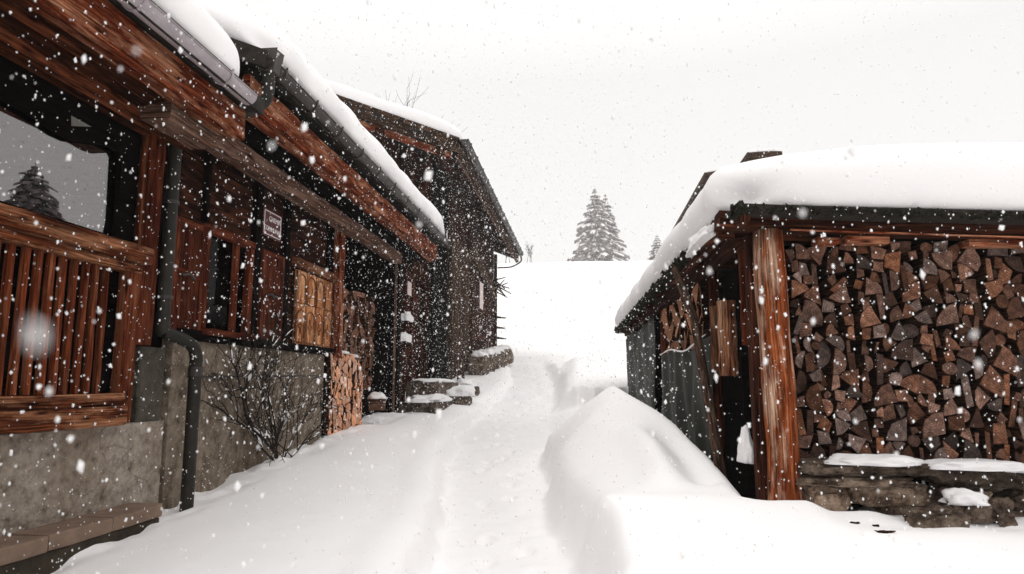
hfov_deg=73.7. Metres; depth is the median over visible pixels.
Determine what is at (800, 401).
split log
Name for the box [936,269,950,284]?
split log
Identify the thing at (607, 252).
spruce tree
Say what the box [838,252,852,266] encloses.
split log
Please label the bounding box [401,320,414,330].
wall shelf
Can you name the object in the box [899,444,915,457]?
split log
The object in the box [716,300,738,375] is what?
half log
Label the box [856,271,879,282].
split log
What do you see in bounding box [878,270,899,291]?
split log
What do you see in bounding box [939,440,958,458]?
split log
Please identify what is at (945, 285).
split log
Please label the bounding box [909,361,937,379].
split log
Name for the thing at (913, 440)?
split log
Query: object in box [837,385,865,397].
split log
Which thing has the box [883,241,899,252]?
split log
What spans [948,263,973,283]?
split log
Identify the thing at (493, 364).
rock
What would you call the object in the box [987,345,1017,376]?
split log
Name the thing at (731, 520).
snow ground
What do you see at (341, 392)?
split log
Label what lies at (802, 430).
split log
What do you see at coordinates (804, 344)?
split log
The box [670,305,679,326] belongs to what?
split log
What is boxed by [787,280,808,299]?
split log
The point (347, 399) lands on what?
split log
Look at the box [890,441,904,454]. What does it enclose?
split log
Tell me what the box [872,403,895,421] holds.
split log
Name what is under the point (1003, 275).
split log
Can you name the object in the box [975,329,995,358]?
split log
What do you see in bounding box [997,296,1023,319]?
split log
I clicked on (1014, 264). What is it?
split log
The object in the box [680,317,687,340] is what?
split log
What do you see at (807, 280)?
split log
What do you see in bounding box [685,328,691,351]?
split log
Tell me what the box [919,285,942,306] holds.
split log
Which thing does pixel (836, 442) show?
split log
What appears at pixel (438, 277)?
barn
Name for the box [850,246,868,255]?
split log
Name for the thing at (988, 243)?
plank
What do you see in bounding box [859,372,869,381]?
split log
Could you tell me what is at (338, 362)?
split log
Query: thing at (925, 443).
split log
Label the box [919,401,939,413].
split log
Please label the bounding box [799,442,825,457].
split log
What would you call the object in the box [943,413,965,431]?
split log
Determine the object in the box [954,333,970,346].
split log
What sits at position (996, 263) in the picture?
split log
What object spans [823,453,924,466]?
snow cap
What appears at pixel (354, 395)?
firewood stack
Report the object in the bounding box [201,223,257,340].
window
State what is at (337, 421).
split log
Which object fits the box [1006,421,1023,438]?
split log
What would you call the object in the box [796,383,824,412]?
split log
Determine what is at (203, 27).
roof snow
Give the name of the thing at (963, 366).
split log
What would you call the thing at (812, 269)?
split log
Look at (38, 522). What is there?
chalet
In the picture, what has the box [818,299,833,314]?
split log
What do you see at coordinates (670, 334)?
split log
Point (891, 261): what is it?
split log
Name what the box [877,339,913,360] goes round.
split log
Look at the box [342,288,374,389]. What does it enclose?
firewood stack
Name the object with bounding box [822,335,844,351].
split log
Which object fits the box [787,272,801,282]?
split log
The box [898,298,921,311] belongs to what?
split log
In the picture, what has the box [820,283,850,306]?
split log
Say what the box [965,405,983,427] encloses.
split log
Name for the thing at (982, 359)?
split log
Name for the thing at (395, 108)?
roof snow
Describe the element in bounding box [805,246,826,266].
split log
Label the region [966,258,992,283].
split log
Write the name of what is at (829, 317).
split log
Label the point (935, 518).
loose stone
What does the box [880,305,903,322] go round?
split log
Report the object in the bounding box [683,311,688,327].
split log
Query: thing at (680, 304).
split log
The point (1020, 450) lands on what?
split log
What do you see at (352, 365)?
split log
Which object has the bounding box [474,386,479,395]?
rock
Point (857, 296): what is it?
split log
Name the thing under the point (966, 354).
split log
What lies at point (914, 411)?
split log
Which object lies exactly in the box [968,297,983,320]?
split log
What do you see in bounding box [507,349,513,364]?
rock
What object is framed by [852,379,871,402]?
split log
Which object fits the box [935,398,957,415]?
split log
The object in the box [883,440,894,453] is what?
split log
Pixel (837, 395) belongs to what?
split log
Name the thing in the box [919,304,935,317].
split log
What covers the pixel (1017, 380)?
split log
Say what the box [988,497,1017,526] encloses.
loose stone
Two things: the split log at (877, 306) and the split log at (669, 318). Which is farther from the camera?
the split log at (669, 318)
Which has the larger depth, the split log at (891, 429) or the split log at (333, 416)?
the split log at (333, 416)
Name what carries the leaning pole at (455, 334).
on the snow ground
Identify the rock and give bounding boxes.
[449,396,471,405]
[467,355,490,374]
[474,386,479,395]
[489,355,495,371]
[494,354,500,368]
[500,351,504,366]
[504,349,509,365]
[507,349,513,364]
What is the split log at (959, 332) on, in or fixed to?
on the split log at (965, 342)
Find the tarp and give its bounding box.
[661,336,712,460]
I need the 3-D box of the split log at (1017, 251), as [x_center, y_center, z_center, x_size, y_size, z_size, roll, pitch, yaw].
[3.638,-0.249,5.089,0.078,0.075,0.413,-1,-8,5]
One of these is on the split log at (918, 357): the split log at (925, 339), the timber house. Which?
the split log at (925, 339)
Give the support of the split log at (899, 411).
on the split log at (891, 429)
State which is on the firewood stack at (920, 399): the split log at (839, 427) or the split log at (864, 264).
the split log at (864, 264)
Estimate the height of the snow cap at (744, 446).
0.274 m
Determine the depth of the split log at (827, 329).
4.91 m
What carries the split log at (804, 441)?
on the split log at (802, 454)
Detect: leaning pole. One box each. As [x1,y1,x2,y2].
[453,284,459,380]
[458,282,464,378]
[671,266,727,478]
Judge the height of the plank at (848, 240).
0.063 m
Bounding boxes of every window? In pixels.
[0,47,150,244]
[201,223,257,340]
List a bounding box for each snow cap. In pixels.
[368,392,387,398]
[400,332,411,342]
[401,311,413,321]
[405,393,451,402]
[413,378,457,382]
[446,385,475,395]
[457,378,481,385]
[471,351,488,357]
[478,349,494,355]
[484,348,500,353]
[490,346,504,352]
[660,334,705,355]
[685,223,715,258]
[737,425,753,463]
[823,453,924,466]
[924,458,1023,471]
[938,487,989,505]
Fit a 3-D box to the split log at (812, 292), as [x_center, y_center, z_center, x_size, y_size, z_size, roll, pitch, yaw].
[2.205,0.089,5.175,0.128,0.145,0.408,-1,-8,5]
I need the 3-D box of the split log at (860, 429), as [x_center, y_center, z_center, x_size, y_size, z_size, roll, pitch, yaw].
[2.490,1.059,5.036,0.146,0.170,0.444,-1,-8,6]
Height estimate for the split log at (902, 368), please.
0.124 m
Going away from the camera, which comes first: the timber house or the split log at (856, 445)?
the split log at (856, 445)
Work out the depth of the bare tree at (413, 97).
34.90 m
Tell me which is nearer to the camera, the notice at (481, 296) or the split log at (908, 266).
the split log at (908, 266)
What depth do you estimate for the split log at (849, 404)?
4.90 m
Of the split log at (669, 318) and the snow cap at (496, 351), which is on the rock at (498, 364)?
the snow cap at (496, 351)
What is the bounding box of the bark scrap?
[874,530,895,533]
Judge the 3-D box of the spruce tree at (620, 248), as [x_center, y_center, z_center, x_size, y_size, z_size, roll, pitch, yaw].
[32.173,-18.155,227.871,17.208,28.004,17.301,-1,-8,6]
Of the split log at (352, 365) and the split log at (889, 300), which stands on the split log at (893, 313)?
the split log at (889, 300)
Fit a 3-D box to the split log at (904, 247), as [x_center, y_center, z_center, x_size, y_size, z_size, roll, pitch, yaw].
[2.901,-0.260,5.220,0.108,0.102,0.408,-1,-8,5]
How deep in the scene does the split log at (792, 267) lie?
5.01 m
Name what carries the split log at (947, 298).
on the split log at (948, 315)
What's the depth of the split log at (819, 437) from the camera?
4.85 m
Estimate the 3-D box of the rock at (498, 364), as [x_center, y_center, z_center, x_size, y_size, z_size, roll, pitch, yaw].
[-0.700,2.344,21.486,0.620,0.637,0.938,-1,-8,6]
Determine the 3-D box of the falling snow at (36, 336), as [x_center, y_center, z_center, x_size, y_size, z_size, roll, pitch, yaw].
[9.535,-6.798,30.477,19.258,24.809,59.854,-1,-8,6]
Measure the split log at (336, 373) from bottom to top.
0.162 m
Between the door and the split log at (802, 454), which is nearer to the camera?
the split log at (802, 454)
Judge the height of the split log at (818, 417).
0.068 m
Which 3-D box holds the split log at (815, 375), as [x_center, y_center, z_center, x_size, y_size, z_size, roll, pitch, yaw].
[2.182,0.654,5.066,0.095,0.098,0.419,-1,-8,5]
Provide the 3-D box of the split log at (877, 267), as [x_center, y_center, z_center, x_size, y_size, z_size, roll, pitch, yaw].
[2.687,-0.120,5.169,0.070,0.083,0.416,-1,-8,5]
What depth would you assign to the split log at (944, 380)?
4.85 m
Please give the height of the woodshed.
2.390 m
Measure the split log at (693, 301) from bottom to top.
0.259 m
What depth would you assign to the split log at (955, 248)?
4.98 m
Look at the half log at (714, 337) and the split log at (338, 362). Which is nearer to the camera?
the half log at (714, 337)
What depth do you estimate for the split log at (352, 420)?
10.06 m
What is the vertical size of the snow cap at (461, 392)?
0.232 m
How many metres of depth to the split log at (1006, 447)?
4.73 m
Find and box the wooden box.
[367,399,386,410]
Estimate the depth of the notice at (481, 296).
23.18 m
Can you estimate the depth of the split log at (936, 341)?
4.86 m
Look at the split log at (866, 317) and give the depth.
4.93 m
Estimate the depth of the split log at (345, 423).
9.78 m
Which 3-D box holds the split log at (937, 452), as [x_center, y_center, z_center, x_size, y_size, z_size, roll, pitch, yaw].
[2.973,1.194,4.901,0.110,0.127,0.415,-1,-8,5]
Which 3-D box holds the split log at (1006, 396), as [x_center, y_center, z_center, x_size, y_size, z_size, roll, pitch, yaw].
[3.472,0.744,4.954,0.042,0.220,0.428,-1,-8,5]
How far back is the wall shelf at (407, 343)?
12.74 m
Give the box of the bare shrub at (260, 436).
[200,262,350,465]
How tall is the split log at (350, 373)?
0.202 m
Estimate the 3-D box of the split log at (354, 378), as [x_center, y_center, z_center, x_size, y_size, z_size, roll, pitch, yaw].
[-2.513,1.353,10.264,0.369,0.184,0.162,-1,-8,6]
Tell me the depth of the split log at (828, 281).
5.00 m
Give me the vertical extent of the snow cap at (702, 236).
0.130 m
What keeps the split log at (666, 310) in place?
on the split log
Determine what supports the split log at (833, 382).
on the split log at (837, 395)
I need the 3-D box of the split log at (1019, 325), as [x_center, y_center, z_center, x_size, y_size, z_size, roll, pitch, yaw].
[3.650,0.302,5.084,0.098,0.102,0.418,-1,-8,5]
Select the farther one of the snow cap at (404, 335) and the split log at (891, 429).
the snow cap at (404, 335)
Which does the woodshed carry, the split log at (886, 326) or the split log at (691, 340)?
the split log at (691, 340)
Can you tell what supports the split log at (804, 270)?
on the split log at (807, 280)
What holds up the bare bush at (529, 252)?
on the snow ground
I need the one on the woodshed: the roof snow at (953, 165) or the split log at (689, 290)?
the roof snow at (953, 165)
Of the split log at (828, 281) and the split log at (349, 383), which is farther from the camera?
the split log at (349, 383)
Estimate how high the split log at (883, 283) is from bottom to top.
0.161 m
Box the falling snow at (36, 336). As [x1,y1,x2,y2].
[0,0,1023,573]
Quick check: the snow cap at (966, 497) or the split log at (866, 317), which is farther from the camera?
the split log at (866, 317)
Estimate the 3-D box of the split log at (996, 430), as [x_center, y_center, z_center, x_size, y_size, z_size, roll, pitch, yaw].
[3.401,1.031,4.928,0.114,0.170,0.419,-1,-8,5]
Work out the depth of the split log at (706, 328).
6.85 m
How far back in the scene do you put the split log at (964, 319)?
4.87 m
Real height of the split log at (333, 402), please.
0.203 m
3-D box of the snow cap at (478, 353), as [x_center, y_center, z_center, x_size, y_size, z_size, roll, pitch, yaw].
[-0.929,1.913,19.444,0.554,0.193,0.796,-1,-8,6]
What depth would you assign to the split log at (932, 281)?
4.93 m
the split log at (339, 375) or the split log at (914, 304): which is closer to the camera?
the split log at (914, 304)
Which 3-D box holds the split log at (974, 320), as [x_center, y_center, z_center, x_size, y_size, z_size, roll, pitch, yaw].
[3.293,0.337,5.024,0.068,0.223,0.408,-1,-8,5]
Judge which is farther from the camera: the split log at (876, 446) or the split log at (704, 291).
the split log at (704, 291)
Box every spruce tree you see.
[567,189,624,261]
[602,195,629,260]
[648,236,661,259]
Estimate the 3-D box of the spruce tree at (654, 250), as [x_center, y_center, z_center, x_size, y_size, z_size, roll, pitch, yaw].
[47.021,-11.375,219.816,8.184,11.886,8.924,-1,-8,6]
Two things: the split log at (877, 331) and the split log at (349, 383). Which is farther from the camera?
the split log at (349, 383)
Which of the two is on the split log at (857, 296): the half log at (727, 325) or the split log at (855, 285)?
the split log at (855, 285)
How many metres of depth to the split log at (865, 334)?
4.87 m
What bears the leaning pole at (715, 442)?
on the snow ground
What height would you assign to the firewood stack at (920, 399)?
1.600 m
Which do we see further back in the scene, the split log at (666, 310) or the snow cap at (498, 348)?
the snow cap at (498, 348)
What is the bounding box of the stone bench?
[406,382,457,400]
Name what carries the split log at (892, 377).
on the split log at (884, 393)
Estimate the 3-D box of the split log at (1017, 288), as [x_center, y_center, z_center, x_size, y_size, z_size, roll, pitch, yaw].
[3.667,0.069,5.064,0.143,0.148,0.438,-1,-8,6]
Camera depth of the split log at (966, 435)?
4.79 m
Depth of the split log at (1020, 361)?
4.83 m
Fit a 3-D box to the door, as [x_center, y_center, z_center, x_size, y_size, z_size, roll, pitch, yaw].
[-1.712,1.427,16.638,0.117,2.165,1.294,-1,-8,6]
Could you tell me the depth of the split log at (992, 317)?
4.84 m
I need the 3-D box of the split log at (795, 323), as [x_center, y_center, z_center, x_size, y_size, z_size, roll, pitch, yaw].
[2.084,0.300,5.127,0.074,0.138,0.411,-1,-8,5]
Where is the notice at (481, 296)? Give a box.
[480,282,482,309]
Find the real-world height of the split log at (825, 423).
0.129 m
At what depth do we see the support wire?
7.03 m
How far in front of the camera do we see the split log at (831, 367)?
4.89 m
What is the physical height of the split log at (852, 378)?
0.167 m
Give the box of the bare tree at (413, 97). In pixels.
[380,71,462,132]
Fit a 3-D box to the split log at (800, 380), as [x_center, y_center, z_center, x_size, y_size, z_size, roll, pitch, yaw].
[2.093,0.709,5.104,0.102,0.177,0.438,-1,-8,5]
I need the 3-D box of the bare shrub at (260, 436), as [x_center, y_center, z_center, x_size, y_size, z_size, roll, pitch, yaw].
[-2.439,0.997,7.746,0.428,2.654,4.044,-1,-8,6]
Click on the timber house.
(197, 175)
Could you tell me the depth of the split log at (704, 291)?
6.88 m
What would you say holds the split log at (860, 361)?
on the split log at (862, 375)
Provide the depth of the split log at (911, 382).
4.81 m
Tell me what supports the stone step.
on the snow ground
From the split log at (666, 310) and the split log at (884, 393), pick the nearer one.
the split log at (884, 393)
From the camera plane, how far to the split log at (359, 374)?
10.39 m
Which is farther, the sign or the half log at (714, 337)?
the sign
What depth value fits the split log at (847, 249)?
5.03 m
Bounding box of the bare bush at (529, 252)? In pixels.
[526,242,532,262]
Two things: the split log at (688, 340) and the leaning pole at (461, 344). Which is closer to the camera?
the split log at (688, 340)
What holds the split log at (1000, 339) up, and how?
on the split log at (1000, 356)
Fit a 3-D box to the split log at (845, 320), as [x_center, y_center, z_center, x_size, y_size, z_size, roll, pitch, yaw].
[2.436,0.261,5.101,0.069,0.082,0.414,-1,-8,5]
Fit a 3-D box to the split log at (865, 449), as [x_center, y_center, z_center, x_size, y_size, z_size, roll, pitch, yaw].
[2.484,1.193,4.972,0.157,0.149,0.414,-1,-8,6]
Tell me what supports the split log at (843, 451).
on the stone wall
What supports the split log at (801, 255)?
on the split log at (804, 270)
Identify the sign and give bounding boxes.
[262,207,281,241]
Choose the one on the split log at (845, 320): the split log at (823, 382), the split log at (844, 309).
the split log at (844, 309)
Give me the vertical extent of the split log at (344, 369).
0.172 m
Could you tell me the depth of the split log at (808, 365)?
4.90 m
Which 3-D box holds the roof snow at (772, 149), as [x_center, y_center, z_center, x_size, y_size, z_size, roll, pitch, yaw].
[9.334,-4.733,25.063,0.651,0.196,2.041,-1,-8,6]
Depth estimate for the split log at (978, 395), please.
4.81 m
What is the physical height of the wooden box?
0.185 m
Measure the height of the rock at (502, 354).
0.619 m
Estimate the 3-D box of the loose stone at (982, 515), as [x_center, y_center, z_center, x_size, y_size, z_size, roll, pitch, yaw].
[2.883,1.413,4.345,0.278,0.158,0.245,-1,-8,6]
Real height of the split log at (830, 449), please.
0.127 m
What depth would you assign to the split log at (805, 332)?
4.97 m
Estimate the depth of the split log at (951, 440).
4.82 m
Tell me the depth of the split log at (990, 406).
4.78 m
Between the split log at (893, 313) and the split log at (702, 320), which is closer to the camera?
the split log at (893, 313)
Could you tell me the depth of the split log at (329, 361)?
9.27 m
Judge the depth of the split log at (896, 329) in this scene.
4.88 m
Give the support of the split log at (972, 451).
on the stone wall
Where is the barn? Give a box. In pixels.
[336,94,523,391]
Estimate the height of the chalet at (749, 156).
7.300 m
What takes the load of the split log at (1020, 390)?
on the split log
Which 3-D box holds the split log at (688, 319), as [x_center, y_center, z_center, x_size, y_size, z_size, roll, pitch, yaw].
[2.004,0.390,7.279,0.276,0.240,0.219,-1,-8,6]
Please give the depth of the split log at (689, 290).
7.32 m
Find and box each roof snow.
[152,0,239,76]
[198,0,444,234]
[325,79,462,138]
[615,142,1023,325]
[671,168,718,230]
[739,149,763,162]
[764,148,780,150]
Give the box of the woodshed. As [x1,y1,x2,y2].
[614,200,1023,506]
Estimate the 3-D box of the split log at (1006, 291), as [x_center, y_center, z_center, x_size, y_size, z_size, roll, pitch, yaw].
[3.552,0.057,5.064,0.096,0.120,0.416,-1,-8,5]
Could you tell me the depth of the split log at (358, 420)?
10.31 m
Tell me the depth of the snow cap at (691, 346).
7.56 m
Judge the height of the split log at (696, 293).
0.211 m
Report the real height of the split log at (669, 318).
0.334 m
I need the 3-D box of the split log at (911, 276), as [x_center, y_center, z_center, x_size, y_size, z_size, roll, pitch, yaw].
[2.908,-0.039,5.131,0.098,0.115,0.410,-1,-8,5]
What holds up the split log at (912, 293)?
on the split log at (905, 308)
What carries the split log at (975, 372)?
on the split log at (988, 385)
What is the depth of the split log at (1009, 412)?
4.76 m
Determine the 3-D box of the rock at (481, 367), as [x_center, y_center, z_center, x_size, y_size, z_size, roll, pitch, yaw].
[-0.938,2.247,19.404,0.625,0.658,0.904,-1,-8,6]
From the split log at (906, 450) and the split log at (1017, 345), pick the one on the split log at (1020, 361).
the split log at (1017, 345)
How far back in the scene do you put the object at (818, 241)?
4.90 m
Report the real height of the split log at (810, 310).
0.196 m
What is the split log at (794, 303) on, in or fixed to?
on the split log at (810, 310)
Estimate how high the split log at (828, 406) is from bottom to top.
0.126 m
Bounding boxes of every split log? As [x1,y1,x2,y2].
[326,353,332,367]
[328,398,336,412]
[331,412,336,421]
[333,366,338,376]
[335,416,339,426]
[336,358,341,369]
[336,370,341,382]
[338,389,343,401]
[341,362,346,373]
[342,376,346,388]
[342,412,348,426]
[343,403,348,411]
[345,394,349,403]
[347,354,351,367]
[347,378,352,389]
[348,368,351,380]
[350,414,355,425]
[351,358,354,373]
[351,371,357,382]
[356,415,359,424]
[357,370,361,379]
[662,308,668,328]
[664,325,679,340]
[666,315,672,327]
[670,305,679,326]
[675,316,680,337]
[677,341,683,352]
[678,298,684,317]
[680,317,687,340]
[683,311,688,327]
[684,331,687,351]
[685,313,691,333]
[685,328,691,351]
[687,287,692,297]
[689,335,693,349]
[691,294,696,310]
[692,283,719,305]
[696,308,701,334]
[699,286,723,317]
[699,313,709,330]
[702,321,709,338]
[784,249,794,263]
[786,260,799,276]
[787,244,810,262]
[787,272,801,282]
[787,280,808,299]
[788,286,820,305]
[788,298,800,308]
[789,315,802,335]
[790,335,800,354]
[792,351,804,368]
[793,322,812,337]
[794,356,816,372]
[794,369,806,393]
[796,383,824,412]
[797,395,804,406]
[797,408,805,436]
[798,262,808,275]
[798,336,811,352]
[798,435,812,447]
[799,299,822,327]
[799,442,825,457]
[799,449,809,457]
[801,275,813,286]
[801,409,813,434]
[804,350,814,361]
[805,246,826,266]
[805,368,821,381]
[806,332,822,342]
[807,263,817,287]
[810,341,819,349]
[811,429,831,444]
[812,323,837,336]
[813,341,830,367]
[813,413,831,432]
[813,414,822,422]
[816,253,845,279]
[816,399,832,416]
[817,273,836,290]
[817,370,827,385]
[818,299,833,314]
[819,277,847,297]
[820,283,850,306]
[820,444,835,456]
[821,348,846,374]
[822,312,837,328]
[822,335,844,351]
[822,389,845,402]
[823,375,839,390]
[824,246,838,258]
[825,242,854,254]
[825,416,850,434]
[829,409,851,420]
[829,433,866,453]
[830,435,842,449]
[831,325,855,340]
[833,303,851,318]
[835,254,870,276]
[836,314,853,327]
[836,449,851,453]
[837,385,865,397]
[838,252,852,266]
[838,369,858,390]
[840,398,857,412]
[841,305,880,329]
[843,353,855,369]
[844,420,872,444]
[845,404,867,423]
[846,279,862,293]
[847,291,863,306]
[848,343,868,355]
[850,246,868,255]
[850,328,870,341]
[851,442,871,453]
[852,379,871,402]
[855,355,872,371]
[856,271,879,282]
[856,277,882,297]
[856,383,897,406]
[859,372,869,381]
[861,324,886,340]
[864,246,886,261]
[864,261,882,274]
[865,338,896,351]
[865,416,883,428]
[867,353,883,384]
[868,323,888,334]
[869,293,885,319]
[869,437,883,453]
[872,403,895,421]
[877,320,907,340]
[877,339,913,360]
[877,417,906,440]
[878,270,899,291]
[878,273,889,295]
[879,251,900,274]
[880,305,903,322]
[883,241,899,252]
[883,291,897,308]
[883,358,898,372]
[883,372,901,384]
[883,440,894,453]
[888,360,911,376]
[890,241,910,253]
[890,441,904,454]
[891,374,919,394]
[893,265,909,294]
[893,389,908,400]
[893,394,913,407]
[894,281,920,302]
[894,302,915,319]
[894,404,905,417]
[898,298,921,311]
[899,310,932,325]
[899,434,920,446]
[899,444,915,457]
[900,261,912,272]
[902,323,918,338]
[903,242,931,253]
[903,333,932,345]
[903,401,924,424]
[906,270,917,283]
[907,347,927,367]
[907,411,945,438]
[908,258,937,275]
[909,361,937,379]
[912,275,937,290]
[914,374,936,394]
[918,436,940,453]
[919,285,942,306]
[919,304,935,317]
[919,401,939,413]
[920,302,958,327]
[922,342,936,361]
[924,446,947,459]
[926,250,951,271]
[926,330,940,346]
[928,324,970,339]
[929,241,947,253]
[930,375,949,387]
[933,350,955,362]
[934,362,957,374]
[935,292,956,305]
[935,336,960,350]
[935,388,954,399]
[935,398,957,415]
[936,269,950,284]
[936,315,971,327]
[937,277,954,292]
[939,431,958,450]
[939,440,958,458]
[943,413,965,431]
[945,359,971,380]
[945,427,973,442]
[947,243,959,261]
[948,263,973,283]
[949,375,973,407]
[952,248,980,271]
[953,347,976,362]
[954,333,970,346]
[955,279,977,295]
[956,439,981,458]
[957,406,969,421]
[962,304,973,315]
[964,360,982,379]
[965,315,978,346]
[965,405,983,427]
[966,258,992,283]
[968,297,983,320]
[969,365,1005,397]
[969,420,1007,443]
[970,386,989,409]
[970,429,991,458]
[973,354,987,367]
[975,248,1007,258]
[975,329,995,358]
[976,278,1002,300]
[979,306,1006,333]
[980,295,1008,309]
[980,398,1001,411]
[987,256,1002,269]
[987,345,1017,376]
[991,444,1009,460]
[995,334,1005,345]
[996,263,1011,283]
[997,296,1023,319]
[998,283,1014,298]
[999,374,1009,404]
[1001,255,1023,275]
[1001,321,1015,341]
[1002,399,1017,426]
[1003,329,1023,351]
[1004,319,1023,330]
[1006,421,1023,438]
[1008,249,1023,255]
[1008,274,1021,283]
[1009,284,1023,300]
[1010,370,1023,387]
[1010,386,1023,407]
[1010,445,1023,463]
[1012,350,1023,354]
[1014,301,1023,321]
[1014,355,1023,370]
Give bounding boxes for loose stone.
[901,505,971,527]
[938,496,994,523]
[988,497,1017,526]
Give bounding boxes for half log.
[709,306,718,371]
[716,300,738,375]
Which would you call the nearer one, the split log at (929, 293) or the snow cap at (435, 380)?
the split log at (929, 293)
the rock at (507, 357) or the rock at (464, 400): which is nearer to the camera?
the rock at (464, 400)
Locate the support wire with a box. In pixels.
[187,375,322,377]
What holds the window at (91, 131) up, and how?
in the chalet at (38, 522)
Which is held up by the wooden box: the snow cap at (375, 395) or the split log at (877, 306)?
the snow cap at (375, 395)
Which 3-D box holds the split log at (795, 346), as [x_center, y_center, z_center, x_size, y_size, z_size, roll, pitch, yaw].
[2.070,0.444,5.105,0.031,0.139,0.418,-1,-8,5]
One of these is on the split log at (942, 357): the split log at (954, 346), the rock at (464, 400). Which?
the split log at (954, 346)
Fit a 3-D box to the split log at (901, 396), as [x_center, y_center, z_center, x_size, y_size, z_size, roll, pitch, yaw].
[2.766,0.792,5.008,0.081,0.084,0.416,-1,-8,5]
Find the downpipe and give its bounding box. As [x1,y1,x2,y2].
[156,47,283,511]
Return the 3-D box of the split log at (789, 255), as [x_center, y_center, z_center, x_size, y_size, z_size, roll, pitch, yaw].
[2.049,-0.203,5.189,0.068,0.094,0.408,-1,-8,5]
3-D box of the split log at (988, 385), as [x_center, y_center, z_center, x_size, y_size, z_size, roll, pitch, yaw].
[3.366,0.686,4.956,0.171,0.233,0.432,-1,-8,6]
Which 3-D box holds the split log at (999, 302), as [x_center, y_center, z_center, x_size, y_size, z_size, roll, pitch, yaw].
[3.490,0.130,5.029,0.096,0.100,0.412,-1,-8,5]
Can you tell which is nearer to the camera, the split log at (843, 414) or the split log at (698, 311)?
the split log at (843, 414)
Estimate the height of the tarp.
1.480 m
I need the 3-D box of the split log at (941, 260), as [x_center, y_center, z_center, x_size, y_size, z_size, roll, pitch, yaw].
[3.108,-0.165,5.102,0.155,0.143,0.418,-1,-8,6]
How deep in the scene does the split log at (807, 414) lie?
4.85 m
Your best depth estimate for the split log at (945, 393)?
4.81 m
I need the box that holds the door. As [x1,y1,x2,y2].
[433,299,447,378]
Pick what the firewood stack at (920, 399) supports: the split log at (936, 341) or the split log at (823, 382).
the split log at (823, 382)
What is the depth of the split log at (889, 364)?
4.92 m
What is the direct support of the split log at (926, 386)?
in the firewood stack at (920, 399)
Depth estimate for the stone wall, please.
4.52 m
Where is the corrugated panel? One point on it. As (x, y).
(638, 383)
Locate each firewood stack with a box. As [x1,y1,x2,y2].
[323,353,362,434]
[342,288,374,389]
[789,244,1023,461]
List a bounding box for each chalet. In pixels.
[0,0,264,573]
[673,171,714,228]
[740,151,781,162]
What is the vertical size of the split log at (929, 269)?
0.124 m
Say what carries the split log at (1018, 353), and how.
on the split log
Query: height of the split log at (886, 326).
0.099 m
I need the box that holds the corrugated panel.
[626,316,655,408]
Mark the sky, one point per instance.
(878, 114)
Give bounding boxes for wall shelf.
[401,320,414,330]
[401,341,412,350]
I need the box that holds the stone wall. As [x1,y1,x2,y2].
[796,457,1023,516]
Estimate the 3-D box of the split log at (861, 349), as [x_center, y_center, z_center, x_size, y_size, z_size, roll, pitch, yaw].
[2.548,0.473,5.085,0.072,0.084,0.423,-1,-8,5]
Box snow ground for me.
[51,260,1023,573]
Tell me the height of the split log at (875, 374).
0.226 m
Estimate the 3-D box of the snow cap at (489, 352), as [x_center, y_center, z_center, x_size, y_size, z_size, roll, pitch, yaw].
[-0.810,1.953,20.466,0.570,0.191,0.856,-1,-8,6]
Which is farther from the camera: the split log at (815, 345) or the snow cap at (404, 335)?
the snow cap at (404, 335)
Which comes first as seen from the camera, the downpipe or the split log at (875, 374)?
the split log at (875, 374)
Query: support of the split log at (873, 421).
on the firewood stack at (920, 399)
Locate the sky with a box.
[225,0,1023,263]
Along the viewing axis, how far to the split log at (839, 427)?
4.86 m
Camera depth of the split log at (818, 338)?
4.90 m
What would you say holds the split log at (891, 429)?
on the split log at (897, 445)
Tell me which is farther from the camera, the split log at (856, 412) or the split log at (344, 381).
the split log at (344, 381)
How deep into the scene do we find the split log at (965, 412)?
4.79 m
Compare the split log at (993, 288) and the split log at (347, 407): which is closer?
the split log at (993, 288)
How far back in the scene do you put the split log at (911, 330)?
4.94 m
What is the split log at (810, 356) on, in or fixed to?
on the split log at (808, 365)
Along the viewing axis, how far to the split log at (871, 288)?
4.95 m
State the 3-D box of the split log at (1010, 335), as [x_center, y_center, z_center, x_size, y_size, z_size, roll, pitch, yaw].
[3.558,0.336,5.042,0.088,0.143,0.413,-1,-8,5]
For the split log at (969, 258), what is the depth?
4.93 m
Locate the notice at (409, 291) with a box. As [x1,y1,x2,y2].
[407,281,411,295]
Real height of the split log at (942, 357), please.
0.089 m
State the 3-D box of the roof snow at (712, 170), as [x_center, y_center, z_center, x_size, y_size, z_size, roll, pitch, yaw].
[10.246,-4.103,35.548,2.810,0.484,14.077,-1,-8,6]
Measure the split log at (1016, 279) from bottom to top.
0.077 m
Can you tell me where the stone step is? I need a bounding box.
[399,401,452,413]
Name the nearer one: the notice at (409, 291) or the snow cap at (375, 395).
the snow cap at (375, 395)
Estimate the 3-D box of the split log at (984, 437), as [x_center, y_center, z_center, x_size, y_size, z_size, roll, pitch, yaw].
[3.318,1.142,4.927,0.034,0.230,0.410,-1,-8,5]
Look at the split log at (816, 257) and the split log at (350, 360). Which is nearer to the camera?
the split log at (816, 257)
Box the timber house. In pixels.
[158,37,449,508]
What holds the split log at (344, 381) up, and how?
on the firewood stack at (354, 395)
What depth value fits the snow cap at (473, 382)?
15.43 m
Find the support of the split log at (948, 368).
on the split log at (944, 380)
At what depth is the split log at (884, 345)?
4.91 m
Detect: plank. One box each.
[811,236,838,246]
[840,235,889,245]
[959,239,1023,248]
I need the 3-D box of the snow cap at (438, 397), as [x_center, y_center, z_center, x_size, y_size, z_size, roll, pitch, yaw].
[-1.624,2.133,13.204,0.831,0.157,1.996,-1,-8,6]

